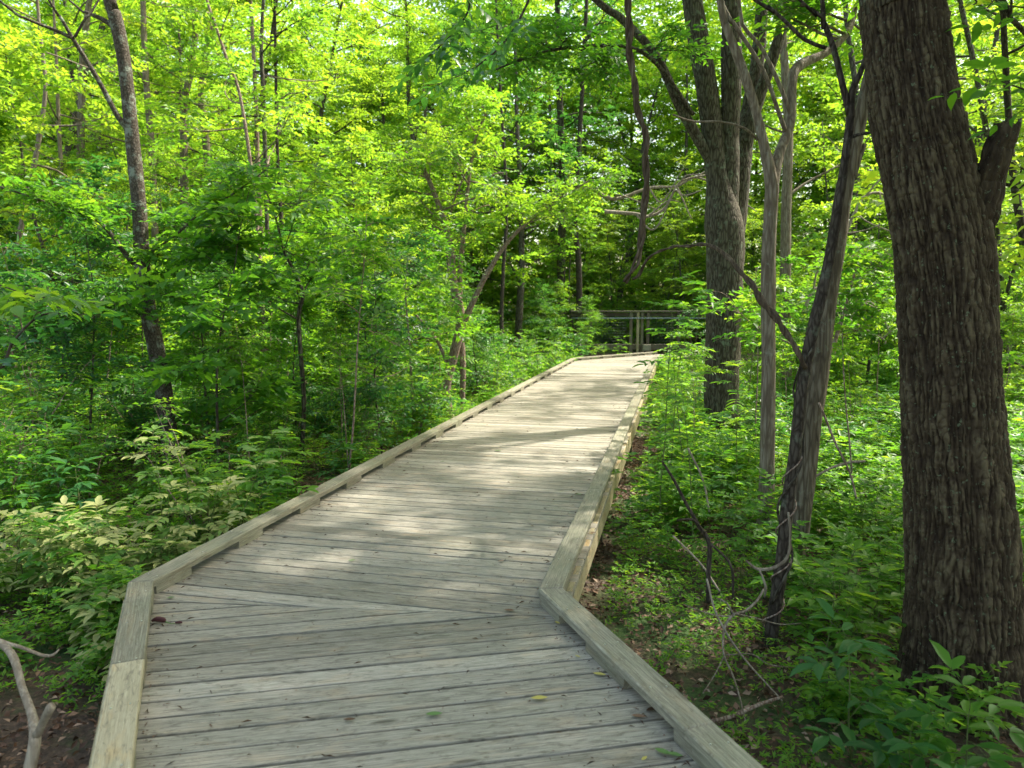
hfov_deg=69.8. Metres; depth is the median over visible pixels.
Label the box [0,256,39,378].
thin pole sapling
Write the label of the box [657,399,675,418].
compound leaf sapling
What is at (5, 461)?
compound leaf sapling
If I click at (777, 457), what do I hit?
leafy herb
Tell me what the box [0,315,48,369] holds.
slender sapling
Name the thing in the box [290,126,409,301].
understory tree
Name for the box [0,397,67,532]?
shrub
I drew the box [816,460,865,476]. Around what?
broken pale stick
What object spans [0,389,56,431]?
shrub
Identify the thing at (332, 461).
compound leaf sapling
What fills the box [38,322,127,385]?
shrub
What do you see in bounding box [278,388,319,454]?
broad leaf sapling
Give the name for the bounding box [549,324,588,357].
shrub
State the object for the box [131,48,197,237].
canopy tree
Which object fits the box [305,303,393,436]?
slender sapling
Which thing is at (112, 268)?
slender sapling
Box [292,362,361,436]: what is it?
shrub
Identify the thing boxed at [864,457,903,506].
leafy herb
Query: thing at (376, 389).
compound leaf sapling
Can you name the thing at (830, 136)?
canopy tree
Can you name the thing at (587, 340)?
compound leaf sapling
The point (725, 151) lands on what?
multi stem tree
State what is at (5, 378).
compound leaf sapling
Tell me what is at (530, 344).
shrub
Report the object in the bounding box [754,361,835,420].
shrub
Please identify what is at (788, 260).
thin pole sapling
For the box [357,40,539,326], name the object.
canopy tree
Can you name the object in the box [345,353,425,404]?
shrub
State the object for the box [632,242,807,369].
arching vine
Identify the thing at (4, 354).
slender sapling
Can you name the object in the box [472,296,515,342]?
shrub
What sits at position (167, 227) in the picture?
understory tree
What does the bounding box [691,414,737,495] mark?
compound leaf sapling
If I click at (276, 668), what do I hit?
boardwalk
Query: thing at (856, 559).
compound leaf sapling
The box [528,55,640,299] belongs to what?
canopy tree
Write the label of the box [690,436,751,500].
leafy herb
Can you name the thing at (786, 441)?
leafy herb
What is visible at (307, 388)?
shrub
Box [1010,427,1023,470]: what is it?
compound leaf sapling
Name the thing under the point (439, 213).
arching understory tree
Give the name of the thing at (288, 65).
canopy tree
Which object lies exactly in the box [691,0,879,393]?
pale background tree
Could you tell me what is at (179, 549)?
blotched plant
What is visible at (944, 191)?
oak tree
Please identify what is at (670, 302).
compound leaf sapling
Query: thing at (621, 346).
compound leaf sapling
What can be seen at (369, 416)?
shrub
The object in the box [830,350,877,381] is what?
shrub
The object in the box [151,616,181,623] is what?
fallen catkin
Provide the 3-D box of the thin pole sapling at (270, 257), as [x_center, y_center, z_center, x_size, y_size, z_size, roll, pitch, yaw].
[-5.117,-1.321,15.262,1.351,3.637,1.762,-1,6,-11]
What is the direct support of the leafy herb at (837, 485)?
on the ground at (84, 733)
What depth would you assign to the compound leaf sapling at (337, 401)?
11.97 m
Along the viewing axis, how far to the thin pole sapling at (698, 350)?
9.74 m
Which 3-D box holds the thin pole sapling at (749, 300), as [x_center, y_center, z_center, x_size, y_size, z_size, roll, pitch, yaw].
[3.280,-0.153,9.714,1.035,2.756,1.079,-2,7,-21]
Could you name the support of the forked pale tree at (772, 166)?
on the ground at (84, 733)
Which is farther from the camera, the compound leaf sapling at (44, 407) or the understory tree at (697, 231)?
the understory tree at (697, 231)
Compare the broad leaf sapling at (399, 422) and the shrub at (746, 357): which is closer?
the broad leaf sapling at (399, 422)
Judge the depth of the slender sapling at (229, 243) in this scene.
8.31 m
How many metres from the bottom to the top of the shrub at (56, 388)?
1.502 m
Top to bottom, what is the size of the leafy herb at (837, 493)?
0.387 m
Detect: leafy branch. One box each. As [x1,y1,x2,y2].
[0,283,118,320]
[0,302,138,396]
[389,0,507,96]
[408,0,538,115]
[929,56,1023,139]
[946,1,1023,46]
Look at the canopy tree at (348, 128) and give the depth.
38.39 m
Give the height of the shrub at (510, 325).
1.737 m
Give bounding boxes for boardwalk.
[88,352,763,767]
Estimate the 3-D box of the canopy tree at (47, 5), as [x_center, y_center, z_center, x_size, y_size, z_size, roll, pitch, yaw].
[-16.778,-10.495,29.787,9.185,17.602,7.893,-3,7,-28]
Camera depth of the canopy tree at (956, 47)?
29.48 m
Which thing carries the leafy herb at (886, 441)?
on the ground at (84, 733)
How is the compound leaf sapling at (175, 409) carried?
on the ground at (84, 733)
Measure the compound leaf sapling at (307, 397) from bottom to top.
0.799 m
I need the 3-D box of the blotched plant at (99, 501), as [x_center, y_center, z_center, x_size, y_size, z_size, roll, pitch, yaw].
[-2.907,1.209,5.447,1.030,0.881,1.024,3,7,26]
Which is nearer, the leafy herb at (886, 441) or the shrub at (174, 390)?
the leafy herb at (886, 441)
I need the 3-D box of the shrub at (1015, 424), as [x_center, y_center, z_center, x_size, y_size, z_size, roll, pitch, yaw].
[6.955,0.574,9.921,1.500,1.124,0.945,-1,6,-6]
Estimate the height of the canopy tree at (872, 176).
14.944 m
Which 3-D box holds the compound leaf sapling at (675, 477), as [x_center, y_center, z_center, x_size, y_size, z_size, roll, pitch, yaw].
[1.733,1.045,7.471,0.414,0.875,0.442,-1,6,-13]
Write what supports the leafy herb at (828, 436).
on the ground at (84, 733)
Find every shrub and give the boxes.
[0,343,131,422]
[0,348,117,488]
[0,349,97,452]
[0,388,99,468]
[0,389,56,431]
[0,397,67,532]
[0,397,141,512]
[6,345,61,402]
[19,334,59,367]
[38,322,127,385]
[51,385,120,448]
[53,335,150,415]
[70,374,194,457]
[75,356,183,443]
[89,397,278,541]
[114,338,149,394]
[139,379,213,440]
[173,373,244,417]
[174,380,241,451]
[192,343,250,403]
[200,334,280,364]
[230,426,311,507]
[235,399,302,477]
[256,334,326,446]
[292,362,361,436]
[313,386,409,466]
[344,354,478,440]
[344,356,414,399]
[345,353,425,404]
[362,378,415,412]
[397,362,434,394]
[402,345,473,400]
[404,341,444,379]
[430,342,478,386]
[433,340,495,390]
[449,337,530,393]
[451,362,467,399]
[455,345,494,389]
[465,335,504,397]
[467,339,525,385]
[467,350,522,392]
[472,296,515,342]
[481,326,511,349]
[481,357,513,401]
[485,306,540,352]
[488,330,531,363]
[489,313,530,343]
[489,349,532,386]
[490,325,517,351]
[491,328,523,355]
[494,305,525,330]
[501,348,525,378]
[505,312,544,354]
[514,329,554,363]
[517,328,543,364]
[517,337,576,369]
[517,342,568,378]
[541,337,559,356]
[544,339,579,364]
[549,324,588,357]
[552,330,595,359]
[569,298,614,343]
[575,297,627,343]
[608,295,666,352]
[610,300,636,343]
[616,297,650,343]
[626,294,704,351]
[655,300,697,343]
[664,357,703,426]
[672,393,760,446]
[677,369,756,406]
[683,352,704,392]
[690,305,704,339]
[732,387,830,456]
[741,327,777,370]
[742,358,760,381]
[742,381,785,411]
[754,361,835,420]
[820,372,885,449]
[827,372,842,404]
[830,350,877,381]
[841,356,867,401]
[848,377,874,421]
[877,400,900,438]
[1002,352,1023,394]
[1002,360,1023,401]
[1003,373,1023,404]
[1005,393,1022,422]
[1007,400,1023,463]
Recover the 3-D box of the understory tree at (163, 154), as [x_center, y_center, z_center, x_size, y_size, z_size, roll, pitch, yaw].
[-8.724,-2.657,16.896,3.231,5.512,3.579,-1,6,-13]
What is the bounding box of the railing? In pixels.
[570,311,705,359]
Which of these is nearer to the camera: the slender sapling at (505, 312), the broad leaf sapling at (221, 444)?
the broad leaf sapling at (221, 444)
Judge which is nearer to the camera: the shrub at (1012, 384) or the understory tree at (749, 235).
the shrub at (1012, 384)
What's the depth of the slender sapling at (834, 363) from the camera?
13.61 m
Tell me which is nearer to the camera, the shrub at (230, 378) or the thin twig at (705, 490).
the thin twig at (705, 490)
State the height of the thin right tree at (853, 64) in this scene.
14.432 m
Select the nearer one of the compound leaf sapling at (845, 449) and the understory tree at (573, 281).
the compound leaf sapling at (845, 449)
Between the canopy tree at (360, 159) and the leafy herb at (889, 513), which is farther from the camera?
the canopy tree at (360, 159)
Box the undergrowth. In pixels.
[0,346,1023,767]
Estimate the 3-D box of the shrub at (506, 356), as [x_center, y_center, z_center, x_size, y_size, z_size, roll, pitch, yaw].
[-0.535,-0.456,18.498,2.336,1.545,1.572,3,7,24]
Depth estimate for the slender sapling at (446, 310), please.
19.29 m
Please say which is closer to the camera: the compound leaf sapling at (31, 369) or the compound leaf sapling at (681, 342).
the compound leaf sapling at (31, 369)
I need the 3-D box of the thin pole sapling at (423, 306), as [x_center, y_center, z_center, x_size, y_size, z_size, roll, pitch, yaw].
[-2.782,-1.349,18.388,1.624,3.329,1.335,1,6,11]
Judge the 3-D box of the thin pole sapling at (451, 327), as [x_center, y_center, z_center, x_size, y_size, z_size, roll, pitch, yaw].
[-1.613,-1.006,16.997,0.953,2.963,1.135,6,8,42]
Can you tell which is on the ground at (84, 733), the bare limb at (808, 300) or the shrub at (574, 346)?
the shrub at (574, 346)
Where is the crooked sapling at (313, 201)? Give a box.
[181,137,415,470]
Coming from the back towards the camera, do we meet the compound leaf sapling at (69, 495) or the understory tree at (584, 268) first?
the understory tree at (584, 268)
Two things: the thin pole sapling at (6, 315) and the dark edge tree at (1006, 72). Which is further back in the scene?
the thin pole sapling at (6, 315)
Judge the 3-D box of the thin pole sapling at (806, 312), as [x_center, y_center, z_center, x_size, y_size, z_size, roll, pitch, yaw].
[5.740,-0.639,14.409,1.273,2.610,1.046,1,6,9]
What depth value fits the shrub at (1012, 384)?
14.26 m
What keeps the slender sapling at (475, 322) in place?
on the ground at (84, 733)
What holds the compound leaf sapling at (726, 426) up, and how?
on the ground at (84, 733)
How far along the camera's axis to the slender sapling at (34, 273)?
21.18 m
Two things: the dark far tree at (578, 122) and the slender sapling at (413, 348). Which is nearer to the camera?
the slender sapling at (413, 348)
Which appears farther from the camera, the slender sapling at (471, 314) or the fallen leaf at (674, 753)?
the slender sapling at (471, 314)
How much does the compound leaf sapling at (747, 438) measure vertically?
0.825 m
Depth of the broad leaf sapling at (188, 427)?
9.77 m
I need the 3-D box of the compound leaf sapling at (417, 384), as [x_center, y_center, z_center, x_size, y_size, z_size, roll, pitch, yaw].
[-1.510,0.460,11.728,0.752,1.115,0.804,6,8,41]
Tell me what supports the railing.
on the boardwalk
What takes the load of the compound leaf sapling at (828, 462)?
on the ground at (84, 733)
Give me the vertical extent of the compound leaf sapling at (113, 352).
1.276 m
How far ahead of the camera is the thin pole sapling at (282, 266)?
11.54 m
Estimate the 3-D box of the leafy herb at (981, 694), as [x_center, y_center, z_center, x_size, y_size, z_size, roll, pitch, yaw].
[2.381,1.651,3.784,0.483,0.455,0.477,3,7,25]
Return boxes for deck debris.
[142,400,690,767]
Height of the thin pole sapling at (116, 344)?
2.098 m
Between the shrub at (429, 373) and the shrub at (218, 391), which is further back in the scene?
the shrub at (429, 373)
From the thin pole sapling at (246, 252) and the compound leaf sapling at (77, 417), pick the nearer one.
the compound leaf sapling at (77, 417)
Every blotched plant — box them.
[0,506,89,603]
[8,522,161,612]
[27,480,206,594]
[53,564,132,649]
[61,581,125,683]
[118,522,200,588]
[121,425,288,563]
[152,445,251,551]
[189,475,267,540]
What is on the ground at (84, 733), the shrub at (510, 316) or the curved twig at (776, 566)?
the shrub at (510, 316)
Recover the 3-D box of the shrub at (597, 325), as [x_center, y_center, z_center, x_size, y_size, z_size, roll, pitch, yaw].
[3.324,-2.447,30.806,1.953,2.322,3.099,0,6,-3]
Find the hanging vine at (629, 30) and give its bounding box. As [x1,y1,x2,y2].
[623,0,649,283]
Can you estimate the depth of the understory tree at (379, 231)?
21.24 m
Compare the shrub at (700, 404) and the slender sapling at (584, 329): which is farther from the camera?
the slender sapling at (584, 329)
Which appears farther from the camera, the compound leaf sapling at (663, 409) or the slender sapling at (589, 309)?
the slender sapling at (589, 309)
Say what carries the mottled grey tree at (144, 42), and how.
on the ground at (84, 733)
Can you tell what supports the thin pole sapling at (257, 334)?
on the ground at (84, 733)
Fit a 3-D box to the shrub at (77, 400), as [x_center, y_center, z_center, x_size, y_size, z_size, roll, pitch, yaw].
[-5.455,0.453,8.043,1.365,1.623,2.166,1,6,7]
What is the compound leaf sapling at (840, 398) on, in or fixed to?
on the ground at (84, 733)
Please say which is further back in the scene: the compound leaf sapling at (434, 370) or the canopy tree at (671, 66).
the canopy tree at (671, 66)
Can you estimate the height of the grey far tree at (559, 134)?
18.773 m
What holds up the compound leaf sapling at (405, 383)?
on the ground at (84, 733)
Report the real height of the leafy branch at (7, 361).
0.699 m
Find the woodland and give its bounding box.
[0,0,1023,336]
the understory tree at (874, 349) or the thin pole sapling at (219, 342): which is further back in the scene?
the understory tree at (874, 349)
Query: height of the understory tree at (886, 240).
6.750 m
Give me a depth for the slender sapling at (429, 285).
25.21 m
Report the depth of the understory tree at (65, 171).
19.33 m
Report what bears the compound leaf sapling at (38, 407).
on the ground at (84, 733)
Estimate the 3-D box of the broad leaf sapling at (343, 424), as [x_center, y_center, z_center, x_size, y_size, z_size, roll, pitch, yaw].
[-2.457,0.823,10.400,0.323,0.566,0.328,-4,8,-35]
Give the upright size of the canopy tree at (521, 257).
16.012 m
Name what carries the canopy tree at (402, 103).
on the ground at (84, 733)
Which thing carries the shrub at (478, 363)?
on the ground at (84, 733)
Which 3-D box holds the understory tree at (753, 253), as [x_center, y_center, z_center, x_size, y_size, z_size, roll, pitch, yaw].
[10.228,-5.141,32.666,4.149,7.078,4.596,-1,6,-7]
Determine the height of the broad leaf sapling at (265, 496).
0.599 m
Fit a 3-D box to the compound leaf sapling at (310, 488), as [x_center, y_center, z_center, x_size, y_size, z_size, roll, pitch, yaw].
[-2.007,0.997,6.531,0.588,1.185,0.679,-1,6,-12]
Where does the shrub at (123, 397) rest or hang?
on the ground at (84, 733)
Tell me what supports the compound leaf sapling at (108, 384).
on the ground at (84, 733)
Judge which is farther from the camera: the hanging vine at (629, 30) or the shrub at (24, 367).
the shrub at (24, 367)
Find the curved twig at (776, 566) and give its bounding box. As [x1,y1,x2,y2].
[745,512,790,597]
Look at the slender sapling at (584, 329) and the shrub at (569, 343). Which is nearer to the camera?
the shrub at (569, 343)
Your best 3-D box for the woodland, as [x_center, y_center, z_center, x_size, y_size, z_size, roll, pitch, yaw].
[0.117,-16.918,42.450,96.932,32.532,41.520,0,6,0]
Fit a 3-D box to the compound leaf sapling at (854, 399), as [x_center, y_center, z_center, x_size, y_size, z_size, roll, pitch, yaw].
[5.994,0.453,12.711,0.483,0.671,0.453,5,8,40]
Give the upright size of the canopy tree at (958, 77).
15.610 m
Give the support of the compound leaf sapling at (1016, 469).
on the ground at (84, 733)
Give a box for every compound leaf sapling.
[0,374,31,462]
[0,381,89,512]
[0,423,37,498]
[0,433,27,505]
[0,448,70,545]
[2,344,61,408]
[2,355,66,412]
[11,383,100,465]
[18,386,65,438]
[45,342,84,396]
[47,491,91,563]
[58,378,124,472]
[72,410,109,448]
[74,391,103,440]
[79,368,101,397]
[96,368,122,420]
[97,379,156,461]
[104,350,135,394]
[127,369,154,409]
[144,380,195,434]
[169,429,276,534]
[177,405,201,441]
[190,454,231,500]
[221,410,282,511]
[223,424,252,459]
[246,437,263,476]
[254,377,299,433]
[254,426,318,505]
[256,398,312,484]
[260,395,304,454]
[288,395,315,428]
[298,428,332,483]
[313,433,351,483]
[321,368,366,429]
[321,416,344,452]
[347,414,384,460]
[355,396,394,456]
[358,368,389,421]
[375,377,403,436]
[384,416,406,445]
[390,349,425,386]
[390,367,423,415]
[400,380,435,425]
[402,356,427,389]
[414,402,444,429]
[423,357,444,391]
[427,389,452,417]
[578,321,595,356]
[612,335,629,353]
[632,270,710,537]
[638,280,716,467]
[640,299,711,477]
[650,365,724,557]
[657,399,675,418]
[662,301,701,402]
[665,445,704,503]
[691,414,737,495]
[694,360,776,507]
[697,465,750,546]
[699,490,780,587]
[715,419,738,449]
[735,426,759,464]
[739,384,749,417]
[743,410,790,456]
[744,441,784,494]
[775,391,792,434]
[779,399,792,436]
[789,597,903,762]
[816,529,878,619]
[817,451,845,490]
[819,414,870,476]
[824,383,854,415]
[828,402,847,440]
[839,483,877,526]
[841,700,975,767]
[842,369,874,403]
[846,392,866,416]
[847,405,888,463]
[852,381,897,422]
[853,428,899,480]
[866,507,902,564]
[871,390,892,421]
[873,391,899,446]
[875,455,902,514]
[885,640,1023,767]
[929,759,968,767]
[1004,383,1022,419]
[1007,378,1023,412]
[1007,427,1023,489]
[1008,404,1023,444]
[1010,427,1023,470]
[1010,433,1023,467]
[1010,433,1023,475]
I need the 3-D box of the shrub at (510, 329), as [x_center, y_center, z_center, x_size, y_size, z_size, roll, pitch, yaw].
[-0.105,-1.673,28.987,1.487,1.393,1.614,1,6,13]
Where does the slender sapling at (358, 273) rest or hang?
on the ground at (84, 733)
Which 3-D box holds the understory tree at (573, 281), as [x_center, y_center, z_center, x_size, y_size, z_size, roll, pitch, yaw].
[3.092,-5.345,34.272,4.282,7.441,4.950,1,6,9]
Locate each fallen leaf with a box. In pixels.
[426,711,441,714]
[531,695,546,698]
[632,714,645,716]
[655,748,670,753]
[667,751,681,755]
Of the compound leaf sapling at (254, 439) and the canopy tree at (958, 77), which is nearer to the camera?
the compound leaf sapling at (254, 439)
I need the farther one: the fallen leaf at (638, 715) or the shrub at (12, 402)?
the shrub at (12, 402)
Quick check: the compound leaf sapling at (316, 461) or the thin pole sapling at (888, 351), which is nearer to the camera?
the compound leaf sapling at (316, 461)
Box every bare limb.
[594,167,756,211]
[604,174,705,230]
[805,254,896,343]
[848,179,888,233]
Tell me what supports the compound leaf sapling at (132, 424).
on the ground at (84, 733)
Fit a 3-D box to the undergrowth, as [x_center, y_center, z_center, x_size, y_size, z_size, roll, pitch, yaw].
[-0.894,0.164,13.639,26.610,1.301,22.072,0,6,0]
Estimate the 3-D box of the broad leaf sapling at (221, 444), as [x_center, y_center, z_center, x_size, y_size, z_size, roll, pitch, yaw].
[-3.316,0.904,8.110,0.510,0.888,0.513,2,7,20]
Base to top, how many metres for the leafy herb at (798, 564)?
0.732 m
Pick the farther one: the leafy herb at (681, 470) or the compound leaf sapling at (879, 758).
the leafy herb at (681, 470)
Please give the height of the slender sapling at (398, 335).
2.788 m
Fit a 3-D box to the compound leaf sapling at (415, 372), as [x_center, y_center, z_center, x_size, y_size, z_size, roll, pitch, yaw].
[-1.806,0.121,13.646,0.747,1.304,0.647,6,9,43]
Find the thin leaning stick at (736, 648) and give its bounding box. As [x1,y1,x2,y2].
[706,578,782,700]
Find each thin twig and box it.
[672,535,720,591]
[687,448,709,511]
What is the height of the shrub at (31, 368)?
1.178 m
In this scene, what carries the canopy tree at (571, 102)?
on the ground at (84, 733)
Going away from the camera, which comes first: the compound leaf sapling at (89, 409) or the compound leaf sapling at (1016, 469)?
the compound leaf sapling at (1016, 469)
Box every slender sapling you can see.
[0,154,137,405]
[0,248,34,358]
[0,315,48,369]
[0,320,40,412]
[1,180,184,467]
[4,250,90,342]
[6,286,83,390]
[29,268,83,352]
[73,236,220,393]
[77,251,182,393]
[81,259,123,348]
[98,262,174,391]
[99,172,321,481]
[108,205,273,462]
[128,227,210,364]
[134,262,237,387]
[168,241,236,338]
[180,284,230,355]
[222,218,328,367]
[224,267,355,439]
[235,278,322,379]
[248,217,332,362]
[268,222,469,453]
[273,213,383,386]
[279,264,369,364]
[305,235,438,420]
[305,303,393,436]
[327,278,408,379]
[336,274,405,354]
[353,288,428,384]
[368,248,417,337]
[386,297,438,386]
[395,262,440,348]
[407,281,465,360]
[409,306,451,382]
[410,262,448,352]
[416,250,498,356]
[427,290,493,356]
[441,270,518,400]
[480,309,516,351]
[488,305,514,343]
[521,277,571,354]
[523,288,556,355]
[538,279,577,353]
[565,295,610,355]
[567,308,604,352]
[752,265,864,382]
[753,263,803,335]
[776,262,813,363]
[778,292,808,371]
[795,266,877,395]
[829,312,871,380]
[851,242,898,410]
[857,296,899,416]
[863,313,899,413]
[999,269,1023,386]
[1005,259,1023,360]
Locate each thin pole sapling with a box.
[0,234,61,386]
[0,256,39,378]
[0,275,33,396]
[1,249,52,373]
[71,318,99,358]
[77,249,136,428]
[102,313,144,416]
[161,264,208,336]
[166,223,214,306]
[171,328,218,461]
[202,232,259,332]
[203,309,280,492]
[204,285,248,396]
[222,226,287,336]
[232,233,293,337]
[232,313,261,357]
[234,237,309,429]
[237,318,281,409]
[296,278,366,457]
[298,209,418,469]
[300,319,388,464]
[329,327,364,364]
[378,264,430,309]
[420,279,455,388]
[435,319,454,359]
[662,330,735,462]
[677,295,705,391]
[725,277,804,464]
[741,328,755,356]
[742,280,785,411]
[743,254,808,409]
[752,317,805,429]
[776,248,893,487]
[778,300,805,333]
[784,285,837,333]
[795,271,835,330]
[834,319,878,421]
[835,308,866,383]
[856,271,895,421]
[868,279,898,436]
[879,348,898,364]
[889,322,1023,364]
[1000,299,1023,392]
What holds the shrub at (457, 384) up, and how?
on the ground at (84, 733)
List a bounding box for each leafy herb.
[621,493,721,571]
[646,471,724,534]
[655,437,697,468]
[662,416,746,463]
[667,450,699,486]
[684,438,757,490]
[687,485,725,522]
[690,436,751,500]
[698,443,781,533]
[716,436,778,482]
[718,428,759,465]
[727,477,781,553]
[744,505,831,598]
[748,532,875,642]
[750,420,789,468]
[751,448,784,472]
[778,538,903,680]
[798,644,872,718]
[811,478,902,542]
[811,517,880,575]
[815,426,842,489]
[815,468,837,500]
[816,489,857,517]
[818,466,875,517]
[820,423,862,457]
[828,526,904,622]
[832,436,880,484]
[842,451,892,510]
[844,483,902,542]
[849,426,898,476]
[853,503,902,543]
[858,453,902,520]
[862,461,901,493]
[862,494,904,585]
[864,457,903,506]
[872,438,899,470]
[883,440,903,481]
[887,616,905,653]
[888,491,902,531]
[928,659,1023,756]
[1011,452,1023,505]
[1012,467,1023,493]
[1014,480,1023,515]
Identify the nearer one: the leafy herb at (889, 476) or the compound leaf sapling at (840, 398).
the leafy herb at (889, 476)
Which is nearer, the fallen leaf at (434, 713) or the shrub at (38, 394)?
the fallen leaf at (434, 713)
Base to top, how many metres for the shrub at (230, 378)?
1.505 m
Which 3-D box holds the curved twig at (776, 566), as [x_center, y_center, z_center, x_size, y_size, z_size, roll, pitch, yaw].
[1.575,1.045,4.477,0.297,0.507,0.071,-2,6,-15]
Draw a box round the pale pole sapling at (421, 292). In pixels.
[302,220,496,431]
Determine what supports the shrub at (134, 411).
on the ground at (84, 733)
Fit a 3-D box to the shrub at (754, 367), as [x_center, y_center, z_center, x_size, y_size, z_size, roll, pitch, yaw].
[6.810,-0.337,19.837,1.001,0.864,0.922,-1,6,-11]
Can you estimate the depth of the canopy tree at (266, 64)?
23.07 m
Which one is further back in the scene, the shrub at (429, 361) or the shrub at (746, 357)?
the shrub at (746, 357)
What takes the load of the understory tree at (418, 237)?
on the ground at (84, 733)
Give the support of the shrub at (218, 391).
on the ground at (84, 733)
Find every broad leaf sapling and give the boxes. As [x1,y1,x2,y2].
[9,510,82,618]
[21,422,90,502]
[40,402,78,457]
[40,456,107,544]
[116,384,153,435]
[178,408,210,449]
[190,426,240,479]
[197,397,241,462]
[230,448,297,527]
[254,468,289,512]
[265,438,292,465]
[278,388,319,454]
[308,404,322,437]
[324,441,360,471]
[328,423,347,459]
[347,394,377,437]
[357,370,387,413]
[379,402,414,445]
[410,365,441,403]
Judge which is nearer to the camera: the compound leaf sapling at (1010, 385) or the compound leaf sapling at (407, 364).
the compound leaf sapling at (1010, 385)
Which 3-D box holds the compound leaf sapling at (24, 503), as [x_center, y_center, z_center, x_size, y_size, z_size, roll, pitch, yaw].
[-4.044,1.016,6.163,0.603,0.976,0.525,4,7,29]
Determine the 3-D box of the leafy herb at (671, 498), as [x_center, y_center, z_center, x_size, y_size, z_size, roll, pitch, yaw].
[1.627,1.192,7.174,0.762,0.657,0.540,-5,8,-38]
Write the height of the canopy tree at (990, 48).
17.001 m
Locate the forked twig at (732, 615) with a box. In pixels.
[685,589,800,724]
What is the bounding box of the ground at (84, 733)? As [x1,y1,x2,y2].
[0,311,1023,767]
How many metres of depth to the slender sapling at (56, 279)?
18.75 m
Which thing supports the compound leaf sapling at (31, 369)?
on the ground at (84, 733)
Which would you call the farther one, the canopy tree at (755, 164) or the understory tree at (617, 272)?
the canopy tree at (755, 164)
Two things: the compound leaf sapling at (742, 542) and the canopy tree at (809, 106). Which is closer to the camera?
the compound leaf sapling at (742, 542)
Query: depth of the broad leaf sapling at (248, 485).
6.36 m
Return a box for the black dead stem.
[661,460,733,603]
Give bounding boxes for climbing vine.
[762,456,801,627]
[769,347,813,604]
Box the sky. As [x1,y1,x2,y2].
[5,0,1015,301]
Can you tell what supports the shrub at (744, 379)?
on the ground at (84, 733)
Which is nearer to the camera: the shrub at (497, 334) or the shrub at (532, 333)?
the shrub at (497, 334)
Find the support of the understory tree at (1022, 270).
on the ground at (84, 733)
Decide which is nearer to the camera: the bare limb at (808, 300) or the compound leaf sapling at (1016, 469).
the compound leaf sapling at (1016, 469)
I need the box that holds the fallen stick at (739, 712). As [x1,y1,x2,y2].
[711,696,782,722]
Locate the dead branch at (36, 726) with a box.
[0,639,59,767]
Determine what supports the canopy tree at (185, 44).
on the ground at (84, 733)
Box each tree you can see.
[0,0,143,286]
[0,0,150,374]
[0,0,211,240]
[0,0,220,261]
[0,0,301,469]
[0,17,135,255]
[0,20,175,380]
[0,31,73,249]
[0,181,52,269]
[0,195,24,249]
[0,204,9,238]
[2,143,129,352]
[15,0,157,182]
[25,170,87,343]
[27,0,198,256]
[28,0,239,309]
[30,0,212,240]
[45,151,183,340]
[51,127,171,343]
[56,0,280,243]
[56,145,192,356]
[71,178,132,272]
[84,0,272,249]
[90,0,295,336]
[95,160,179,242]
[103,181,202,352]
[110,0,341,370]
[118,0,364,411]
[120,0,384,315]
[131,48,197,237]
[138,46,242,177]
[145,0,369,368]
[145,0,402,358]
[148,212,232,340]
[157,45,298,235]
[158,184,216,248]
[164,134,284,360]
[178,162,269,310]
[195,0,443,284]
[198,144,302,351]
[209,0,334,226]
[254,199,311,336]
[287,67,405,231]
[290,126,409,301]
[293,180,347,268]
[304,0,469,277]
[321,93,407,277]
[321,207,381,256]
[328,174,387,265]
[329,0,537,304]
[333,194,440,360]
[339,0,515,319]
[344,67,639,418]
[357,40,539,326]
[360,82,456,260]
[362,166,471,346]
[391,112,489,295]
[396,188,448,345]
[407,170,492,339]
[408,0,565,352]
[418,0,619,360]
[434,76,516,301]
[446,0,789,454]
[457,216,528,334]
[475,5,627,339]
[478,0,660,349]
[479,232,539,318]
[489,0,625,353]
[506,241,567,338]
[515,197,617,341]
[524,205,605,323]
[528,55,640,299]
[530,193,619,341]
[533,19,721,341]
[546,0,705,317]
[563,50,705,324]
[571,198,646,336]
[573,194,660,339]
[594,234,644,307]
[603,4,760,342]
[616,181,705,343]
[622,220,704,341]
[632,185,706,343]
[632,209,706,323]
[640,215,705,337]
[665,55,779,276]
[672,212,705,333]
[673,0,956,542]
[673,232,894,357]
[688,208,779,355]
[689,194,779,327]
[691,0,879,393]
[692,20,828,290]
[695,196,761,327]
[714,0,882,271]
[744,184,809,350]
[748,224,812,305]
[750,30,880,253]
[752,0,870,650]
[752,35,868,280]
[757,59,882,275]
[757,110,891,376]
[770,0,962,341]
[772,0,1023,245]
[776,0,957,318]
[790,70,867,568]
[791,241,822,285]
[792,187,898,403]
[816,0,1023,231]
[820,170,892,345]
[831,0,1023,296]
[831,0,1023,400]
[849,188,893,313]
[857,0,1023,739]
[857,2,983,245]
[857,207,896,339]
[866,46,1023,388]
[951,6,1023,231]
[953,15,1023,192]
[970,5,1023,228]
[999,193,1023,386]
[1000,180,1023,312]
[1003,170,1023,346]
[1009,1,1023,161]
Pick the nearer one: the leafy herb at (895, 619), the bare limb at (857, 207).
the leafy herb at (895, 619)
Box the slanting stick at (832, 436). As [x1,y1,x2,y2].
[818,402,856,498]
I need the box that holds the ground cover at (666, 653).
[0,385,1023,767]
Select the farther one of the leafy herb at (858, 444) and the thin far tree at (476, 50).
the thin far tree at (476, 50)
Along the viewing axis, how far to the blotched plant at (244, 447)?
5.68 m
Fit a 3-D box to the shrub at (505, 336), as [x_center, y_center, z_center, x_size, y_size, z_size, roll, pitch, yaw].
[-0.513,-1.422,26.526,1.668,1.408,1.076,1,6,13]
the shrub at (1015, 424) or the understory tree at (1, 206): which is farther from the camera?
the understory tree at (1, 206)
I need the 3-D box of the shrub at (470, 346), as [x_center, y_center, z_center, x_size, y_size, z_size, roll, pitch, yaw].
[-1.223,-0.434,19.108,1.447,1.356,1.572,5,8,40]
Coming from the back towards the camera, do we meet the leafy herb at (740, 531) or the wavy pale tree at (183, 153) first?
the wavy pale tree at (183, 153)

